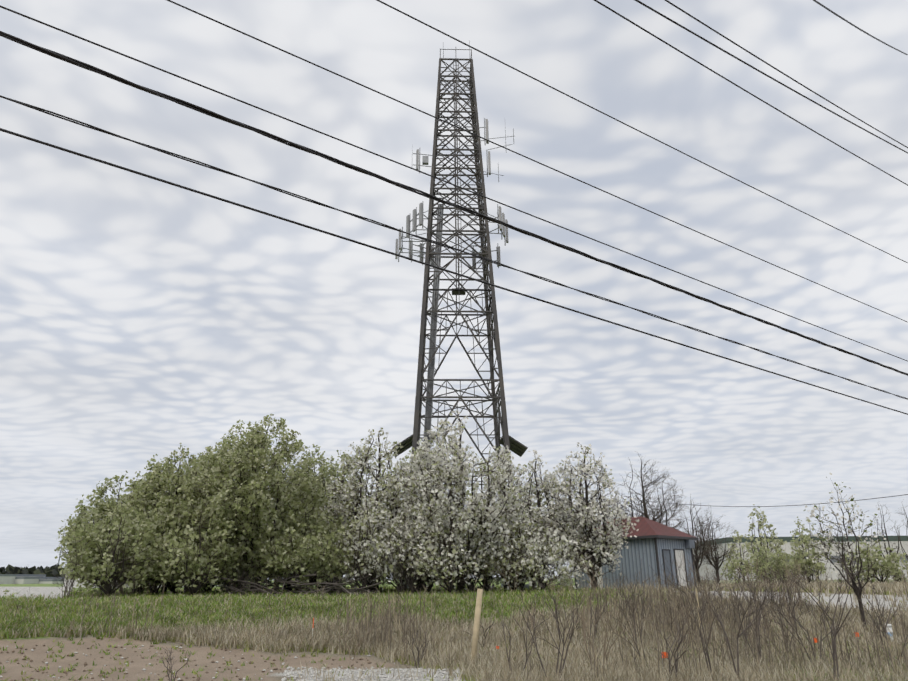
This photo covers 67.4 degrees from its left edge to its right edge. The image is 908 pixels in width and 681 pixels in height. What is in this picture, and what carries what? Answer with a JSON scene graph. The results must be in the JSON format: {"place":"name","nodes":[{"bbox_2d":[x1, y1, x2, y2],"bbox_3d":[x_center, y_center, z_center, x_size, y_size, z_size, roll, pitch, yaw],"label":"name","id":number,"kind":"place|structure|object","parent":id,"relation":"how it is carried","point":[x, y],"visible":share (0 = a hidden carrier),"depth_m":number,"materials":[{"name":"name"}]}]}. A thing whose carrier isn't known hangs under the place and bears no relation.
{"place":"outdoors","nodes":[
{"label":"outdoors","id":0,"kind":"place"},
{"bbox_2d":[0,578,907,680],"bbox_3d":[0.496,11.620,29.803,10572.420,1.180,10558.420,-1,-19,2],"label":"ground","id":1,"kind":"structure","parent":0,"point":[134,671],"depth_m":14.44,"materials":[{"name":"brown soil"}]},
{"bbox_2d":[0,563,64,576],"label":"distant treeline","id":2,"kind":"object","parent":1,"relation":"on","point":[51,571],"visible":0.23,"depth_m":425.54,"materials":[{"name":"green plant"}]},
{"bbox_2d":[54,470,134,594],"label":"pear tree","id":3,"kind":"object","parent":1,"relation":"on","point":[74,522],"visible":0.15,"depth_m":29.53,"materials":[{"name":"green plant"}]},
{"bbox_2d":[0,547,226,587],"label":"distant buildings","id":4,"kind":"structure","parent":1,"relation":"on","point":[23,579],"depth_m":274.72,"materials":[{"name":"grey"}]},
{"bbox_2d":[55,496,175,596],"bbox_3d":[-12.731,7.862,25.587,3.958,4.045,3.475,-1,-19,2],"label":"bush","id":5,"kind":"object","parent":1,"relation":"on","point":[91,559],"visible":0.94,"depth_m":25.33,"materials":[{"name":"green plant"}]},
{"bbox_2d":[92,454,170,595],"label":"pear tree","id":6,"kind":"object","parent":1,"relation":"on","point":[134,502],"visible":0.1,"depth_m":29.24,"materials":[{"name":"green plant"}]},
{"bbox_2d":[108,489,174,593],"bbox_3d":[-12.668,8.426,28.096,3.544,4.629,3.862,-1,-19,2],"label":"understory","id":7,"kind":"object","parent":1,"relation":"on","point":[143,500],"visible":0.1,"depth_m":27.58,"materials":[{"name":"green plant"}]},
{"bbox_2d":[114,511,186,594],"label":"understory","id":8,"kind":"object","parent":1,"relation":"on","point":[151,581],"visible":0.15,"depth_m":26.98,"materials":[{"name":"green plant"}]},
{"bbox_2d":[114,443,205,594],"bbox_3d":[-12.301,7.876,29.881,4.634,6.813,4.850,-1,-19,2],"label":"pear tree","id":9,"kind":"object","parent":1,"relation":"on","point":[168,475],"visible":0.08,"depth_m":29.30,"materials":[{"name":"green plant"}]},
{"bbox_2d":[115,492,216,594],"bbox_3d":[-11.449,8.416,28.164,4.589,4.643,4.355,-1,-19,2],"label":"bush","id":10,"kind":"object","parent":1,"relation":"on","point":[156,518],"visible":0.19,"depth_m":27.27,"materials":[{"name":"green plant"}]},
{"bbox_2d":[149,498,239,596],"bbox_3d":[-10.012,8.155,26.448,3.305,3.997,4.091,-1,-19,2],"label":"bush","id":11,"kind":"object","parent":1,"relation":"on","point":[188,562],"visible":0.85,"depth_m":25.93,"materials":[{"name":"green plant"}]},
{"bbox_2d":[172,533,252,594],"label":"understory","id":12,"kind":"object","parent":1,"relation":"on","point":[222,586],"visible":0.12,"depth_m":27.71,"materials":[{"name":"green plant"}]},
{"bbox_2d":[166,435,274,593],"bbox_3d":[-10.970,8.138,31.655,5.257,7.447,5.548,-1,-19,2],"label":"pear tree","id":13,"kind":"object","parent":1,"relation":"on","point":[209,449],"visible":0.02,"depth_m":31.03,"materials":[{"name":"green plant"}]},
{"bbox_2d":[203,498,257,591],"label":"understory","id":14,"kind":"object","parent":1,"relation":"on","point":[233,561],"visible":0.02,"depth_m":28.39,"materials":[{"name":"green plant"}]},
{"bbox_2d":[0,644,464,680],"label":"gravel pebbles","id":15,"kind":"object","parent":1,"relation":"on","point":[442,673],"visible":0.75,"depth_m":12.82,"materials":[{"name":"grey gravel"}]},
{"bbox_2d":[207,501,280,589],"bbox_3d":[-9.028,8.651,28.923,4.137,4.686,4.045,-1,-19,2],"label":"understory","id":16,"kind":"object","parent":1,"relation":"on","point":[260,572],"visible":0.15,"depth_m":27.58,"materials":[{"name":"green plant"}]},
{"bbox_2d":[222,532,272,589],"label":"understory","id":17,"kind":"object","parent":1,"relation":"on","point":[250,554],"visible":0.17,"depth_m":27.78,"materials":[{"name":"green plant"}]},
{"bbox_2d":[174,414,333,592],"bbox_3d":[-8.598,7.051,29.470,6.799,8.057,6.554,-1,-19,2],"label":"pear tree","id":18,"kind":"object","parent":1,"relation":"on","point":[260,484],"visible":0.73,"depth_m":28.17,"materials":[{"name":"green plant"}]},
{"bbox_2d":[255,534,316,593],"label":"understory","id":19,"kind":"object","parent":1,"relation":"on","point":[284,575],"visible":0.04,"depth_m":27.93,"materials":[{"name":"green plant"}]},
{"bbox_2d":[270,457,317,589],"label":"tree","id":20,"kind":"object","parent":1,"relation":"on","point":[285,479],"depth_m":38.74,"materials":[{"name":"green plant"}]},
{"bbox_2d":[204,566,384,596],"bbox_3d":[-6.277,9.660,27.279,7.560,1.165,4.859,-1,-19,2],"label":"brush pile","id":21,"kind":"object","parent":1,"relation":"on","point":[332,585],"visible":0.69,"depth_m":26.87,"materials":[{"name":"brown wood"}]},
{"bbox_2d":[256,494,352,592],"bbox_3d":[-6.132,8.585,28.234,4.071,4.325,3.998,-1,-19,2],"label":"bush","id":22,"kind":"object","parent":1,"relation":"on","point":[292,561],"visible":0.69,"depth_m":27.29,"materials":[{"name":"green plant"}]},
{"bbox_2d":[274,444,337,538],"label":"pear tree","id":23,"kind":"object","parent":1,"relation":"on","point":[310,459],"visible":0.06,"depth_m":34.34,"materials":[{"name":"green plant"}]},
{"bbox_2d":[295,516,363,591],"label":"understory","id":24,"kind":"object","parent":1,"relation":"on","point":[321,530],"visible":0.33,"depth_m":27.99,"materials":[{"name":"green plant"}]},
{"bbox_2d":[309,456,372,590],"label":"tree","id":25,"kind":"object","parent":1,"relation":"on","point":[331,463],"depth_m":39.75,"materials":[{"name":"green plant"}]},
{"bbox_2d":[316,512,368,591],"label":"understory","id":26,"kind":"object","parent":1,"relation":"on","point":[338,523],"visible":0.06,"depth_m":29.48,"materials":[{"name":"green plant"}]},
{"bbox_2d":[314,450,371,589],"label":"pear tree","id":27,"kind":"object","parent":1,"relation":"on","point":[336,468],"visible":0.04,"depth_m":35.27,"materials":[{"name":"white plant"}]},
{"bbox_2d":[332,497,405,590],"bbox_3d":[-3.571,8.875,29.138,3.553,4.361,3.627,-1,-19,2],"label":"understory","id":28,"kind":"object","parent":1,"relation":"on","point":[373,520],"visible":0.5,"depth_m":28.50,"materials":[{"name":"green plant"}]},
{"bbox_2d":[316,427,423,589],"bbox_3d":[-3.899,8.068,32.245,5.410,7.881,5.308,-1,-19,2],"label":"pear tree","id":29,"kind":"object","parent":1,"relation":"on","point":[350,498],"visible":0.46,"depth_m":31.86,"materials":[{"name":"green plant"}]},
{"bbox_2d":[338,496,404,595],"bbox_3d":[-3.519,8.693,28.472,2.964,4.276,2.790,-1,-19,2],"label":"understory","id":30,"kind":"object","parent":1,"relation":"on","point":[369,551],"visible":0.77,"depth_m":28.02,"materials":[{"name":"green plant"}]},
{"bbox_2d":[360,513,426,592],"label":"understory","id":31,"kind":"object","parent":1,"relation":"on","point":[389,577],"visible":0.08,"depth_m":29.72,"materials":[{"name":"white plant"}]},
{"bbox_2d":[367,455,444,588],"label":"tree","id":32,"kind":"object","parent":1,"relation":"on","point":[405,584],"depth_m":39.12,"materials":[{"name":"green plant"}]},
{"bbox_2d":[373,504,448,593],"bbox_3d":[-1.885,8.988,28.889,3.511,3.972,3.089,-1,-19,2],"label":"understory","id":33,"kind":"object","parent":1,"relation":"on","point":[411,584],"visible":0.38,"depth_m":28.39,"materials":[{"name":"white plant"}]},
{"bbox_2d":[386,438,452,590],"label":"pear tree","id":34,"kind":"object","parent":1,"relation":"on","point":[421,488],"visible":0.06,"depth_m":34.79,"materials":[{"name":"white plant"}]},
{"bbox_2d":[383,497,461,594],"bbox_3d":[-1.108,8.911,29.244,3.363,4.320,2.977,-14,-23,33],"label":"flowering bush","id":35,"kind":"object","parent":1,"relation":"on","point":[429,587],"visible":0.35,"depth_m":28.53,"materials":[{"name":"white plant"}]},
{"bbox_2d":[409,504,494,593],"bbox_3d":[0.037,8.687,28.299,3.689,4.090,3.965,-1,-19,2],"label":"flowering bush","id":36,"kind":"object","parent":1,"relation":"on","point":[450,577],"visible":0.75,"depth_m":27.49,"materials":[{"name":"white plant"}]},
{"bbox_2d":[0,560,907,680],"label":"grass and weeds","id":37,"kind":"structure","parent":1,"relation":"on","point":[386,622],"depth_m":16.61,"materials":[{"name":"beige plant"}]},
{"bbox_2d":[392,40,528,588],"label":"lattice tower","id":38,"kind":"structure","parent":1,"relation":"on","point":[518,448],"depth_m":49.63,"materials":[{"name":"metal"}]},
{"bbox_2d":[396,406,532,591],"bbox_3d":[0.436,6.887,29.798,6.007,8.446,5.563,-1,-19,2],"label":"pear tree","id":39,"kind":"object","parent":1,"relation":"on","point":[459,502],"visible":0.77,"depth_m":28.85,"materials":[{"name":"white plant"}]},
{"bbox_2d":[440,532,506,590],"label":"understory","id":40,"kind":"object","parent":1,"relation":"on","point":[479,576],"visible":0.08,"depth_m":28.73,"materials":[{"name":"white plant"}]},
{"bbox_2d":[470,589,482,661],"bbox_3d":[0.417,5.667,13.146,0.321,1.651,0.124,-1,-19,2],"label":"wooden post","id":41,"kind":"object","parent":1,"relation":"on","point":[475,637],"visible":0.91,"depth_m":13.16,"materials":[{"name":"brown wood"}]},
{"bbox_2d":[448,458,511,581],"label":"tree","id":42,"kind":"object","parent":1,"relation":"on","point":[468,491],"visible":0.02,"depth_m":39.12,"materials":[{"name":"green plant"}]},
{"bbox_2d":[53,535,907,680],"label":"bare shrubs","id":43,"kind":"object","parent":1,"relation":"on","point":[791,610],"visible":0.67,"depth_m":14.78,"materials":[{"name":"brown plant"}]},
{"bbox_2d":[448,505,516,593],"bbox_3d":[0.942,9.142,29.651,3.624,4.094,3.328,-1,-19,2],"label":"understory","id":44,"kind":"object","parent":1,"relation":"on","point":[482,581],"visible":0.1,"depth_m":28.78,"materials":[{"name":"white plant"}]},
{"bbox_2d":[467,445,546,588],"bbox_3d":[2.492,8.622,32.905,4.137,7.166,4.424,-1,-19,2],"label":"pear tree","id":45,"kind":"object","parent":1,"relation":"on","point":[512,473],"visible":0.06,"depth_m":32.73,"materials":[{"name":"white plant"}]},
{"bbox_2d":[483,497,549,591],"bbox_3d":[2.668,8.873,29.512,3.161,4.475,3.631,-1,-19,2],"label":"understory","id":46,"kind":"object","parent":1,"relation":"on","point":[507,549],"visible":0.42,"depth_m":28.81,"materials":[{"name":"white plant"}]},
{"bbox_2d":[485,497,564,592],"bbox_3d":[3.159,8.878,29.457,3.454,4.405,3.030,18,-26,-42],"label":"flowering bush","id":47,"kind":"object","parent":1,"relation":"on","point":[544,551],"visible":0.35,"depth_m":29.02,"materials":[{"name":"white plant"}]},
{"bbox_2d":[506,463,564,588],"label":"tree","id":48,"kind":"object","parent":1,"relation":"on","point":[534,486],"visible":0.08,"depth_m":39.82,"materials":[{"name":"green plant"}]},
{"bbox_2d":[515,450,572,589],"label":"pear tree","id":49,"kind":"object","parent":1,"relation":"on","point":[535,490],"visible":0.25,"depth_m":34.04,"materials":[{"name":"white plant"}]},
{"bbox_2d":[496,526,598,590],"bbox_3d":[3.731,9.439,28.958,4.396,3.024,3.400,6,-20,-17],"label":"understory","id":50,"kind":"object","parent":1,"relation":"on","point":[562,571],"visible":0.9,"depth_m":28.39,"materials":[{"name":"white plant"}]},
{"bbox_2d":[530,442,638,588],"bbox_3d":[6.131,8.402,32.241,5.384,7.109,5.214,-1,-19,2],"label":"pear tree","id":51,"kind":"object","parent":1,"relation":"on","point":[584,513],"visible":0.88,"depth_m":31.47,"materials":[{"name":"white plant"}]},
{"bbox_2d":[574,501,697,589],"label":"equipment shed","id":52,"kind":"structure","parent":1,"relation":"on","point":[655,541],"depth_m":37.21,"materials":[{"name":"grey metal"}]},
{"bbox_2d":[641,494,907,506],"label":"service drop wire","id":53,"kind":"object","parent":52,"relation":"attached to","point":[775,506],"visible":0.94,"depth_m":31.35,"materials":[{"name":"black metal"}]},
{"bbox_2d":[608,451,691,532],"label":"bare tree","id":54,"kind":"object","parent":1,"relation":"on","point":[644,506],"visible":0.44,"depth_m":43.67,"materials":[{"name":"brown plant"}]},
{"bbox_2d":[695,588,700,626],"bbox_3d":[6.358,7.163,17.669,0.055,1.370,0.050,-1,-19,2],"label":"thin stake","id":55,"kind":"object","parent":1,"relation":"on","point":[698,604],"visible":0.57,"depth_m":17.76,"materials":[{"name":"brown wood"}]},
{"bbox_2d":[676,497,722,583],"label":"bare tree","id":56,"kind":"object","parent":1,"relation":"on","point":[701,554],"visible":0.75,"depth_m":46.96,"materials":[{"name":"brown plant"}]},
{"bbox_2d":[694,506,737,584],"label":"bare tree","id":57,"kind":"object","parent":1,"relation":"on","point":[716,566],"visible":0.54,"depth_m":48.79,"materials":[{"name":"brown plant"}]},
{"bbox_2d":[720,556,753,583],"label":"bush","id":58,"kind":"object","parent":1,"relation":"on","point":[737,565],"visible":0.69,"depth_m":57.06,"materials":[{"name":"green plant"}]},
{"bbox_2d":[726,530,757,582],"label":"young tree","id":59,"kind":"object","parent":1,"relation":"on","point":[739,541],"visible":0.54,"depth_m":68.32,"materials":[{"name":"green plant"}]},
{"bbox_2d":[750,537,773,580],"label":"bush","id":60,"kind":"object","parent":1,"relation":"on","point":[760,563],"visible":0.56,"depth_m":49.64,"materials":[{"name":"green plant"}]},
{"bbox_2d":[743,545,781,581],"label":"bush","id":61,"kind":"object","parent":1,"relation":"on","point":[753,559],"visible":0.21,"depth_m":53.05,"materials":[{"name":"green plant"}]},
{"bbox_2d":[742,504,786,582],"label":"young tree","id":62,"kind":"object","parent":1,"relation":"on","point":[761,521],"visible":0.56,"depth_m":61.88,"materials":[{"name":"green plant"}]},
{"bbox_2d":[749,544,782,580],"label":"bush","id":63,"kind":"object","parent":1,"relation":"on","point":[762,561],"visible":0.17,"depth_m":50.13,"materials":[{"name":"green plant"}]},
{"bbox_2d":[763,551,793,581],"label":"bush","id":64,"kind":"object","parent":1,"relation":"on","point":[779,559],"visible":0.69,"depth_m":45.25,"materials":[{"name":"green plant"}]},
{"bbox_2d":[769,548,806,583],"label":"bush","id":65,"kind":"object","parent":1,"relation":"on","point":[786,554],"visible":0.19,"depth_m":46.77,"materials":[{"name":"green plant"}]},
{"bbox_2d":[693,536,907,579],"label":"warehouse","id":66,"kind":"structure","parent":1,"relation":"on","point":[833,574],"depth_m":117.91,"materials":[{"name":"grey"}]},
{"bbox_2d":[790,516,813,578],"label":"young tree","id":67,"kind":"object","parent":1,"relation":"on","point":[797,523],"visible":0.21,"depth_m":83.79,"materials":[{"name":"green plant"}]},
{"bbox_2d":[789,532,826,584],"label":"bush","id":68,"kind":"object","parent":1,"relation":"on","point":[808,562],"visible":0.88,"depth_m":45.11,"materials":[{"name":"green plant"}]},
{"bbox_2d":[790,538,831,582],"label":"bush","id":69,"kind":"object","parent":1,"relation":"on","point":[823,567],"visible":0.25,"depth_m":48.51,"materials":[{"name":"green plant"}]},
{"bbox_2d":[792,519,831,579],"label":"young tree","id":70,"kind":"object","parent":1,"relation":"on","point":[806,529],"visible":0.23,"depth_m":64.42,"materials":[{"name":"green plant"}]},
{"bbox_2d":[833,525,855,580],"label":"young tree","id":71,"kind":"object","parent":1,"relation":"on","point":[840,533],"visible":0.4,"depth_m":63.45,"materials":[{"name":"green plant"}]},
{"bbox_2d":[800,473,893,627],"bbox_3d":[11.514,6.219,19.852,2.367,4.679,2.021,-1,-19,2],"label":"sapling","id":72,"kind":"object","parent":1,"relation":"on","point":[856,589],"visible":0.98,"depth_m":19.82,"materials":[{"name":"green plant"}]},
{"bbox_2d":[841,541,884,581],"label":"bush","id":73,"kind":"object","parent":1,"relation":"on","point":[859,561],"visible":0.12,"depth_m":47.18,"materials":[{"name":"green plant"}]},
{"bbox_2d":[843,538,894,583],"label":"bush","id":74,"kind":"object","parent":1,"relation":"on","point":[865,544],"visible":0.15,"depth_m":45.47,"materials":[{"name":"green plant"}]},
{"bbox_2d":[853,541,901,584],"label":"bush","id":75,"kind":"object","parent":1,"relation":"on","point":[890,571],"visible":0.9,"depth_m":43.04,"materials":[{"name":"green plant"}]},
{"bbox_2d":[872,503,899,581],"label":"young tree","id":76,"kind":"object","parent":1,"relation":"on","point":[890,551],"visible":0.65,"depth_m":67.60,"materials":[{"name":"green plant"}]},
{"bbox_2d":[885,624,893,640],"bbox_3d":[10.943,7.430,17.067,0.170,0.601,0.170,-1,-19,2],"label":"pvc pipe marker","id":77,"kind":"object","parent":1,"relation":"on","point":[889,626],"visible":0.42,"depth_m":17.06,"materials":[{"name":"white plastic"}]},
{"bbox_2d":[878,547,907,581],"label":"bush","id":78,"kind":"object","parent":1,"relation":"on","point":[897,562],"visible":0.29,"depth_m":51.32,"materials":[{"name":"green plant"}]},
{"bbox_2d":[885,506,907,560],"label":"young tree","id":79,"kind":"object","parent":1,"relation":"on","point":[906,525],"visible":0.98,"depth_m":58.94,"materials":[{"name":"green plant"}]},
{"bbox_2d":[0,0,907,414],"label":"overhead wires","id":80,"kind":"object","parent":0,"point":[160,94],"visible":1,"depth_m":8.52,"materials":[{"name":"black metal"}]},
{"bbox_2d":[0,0,907,579],"label":"sky","id":81,"kind":"structure","parent":0,"point":[142,317],"materials":[{"name":"white"}]}
]}

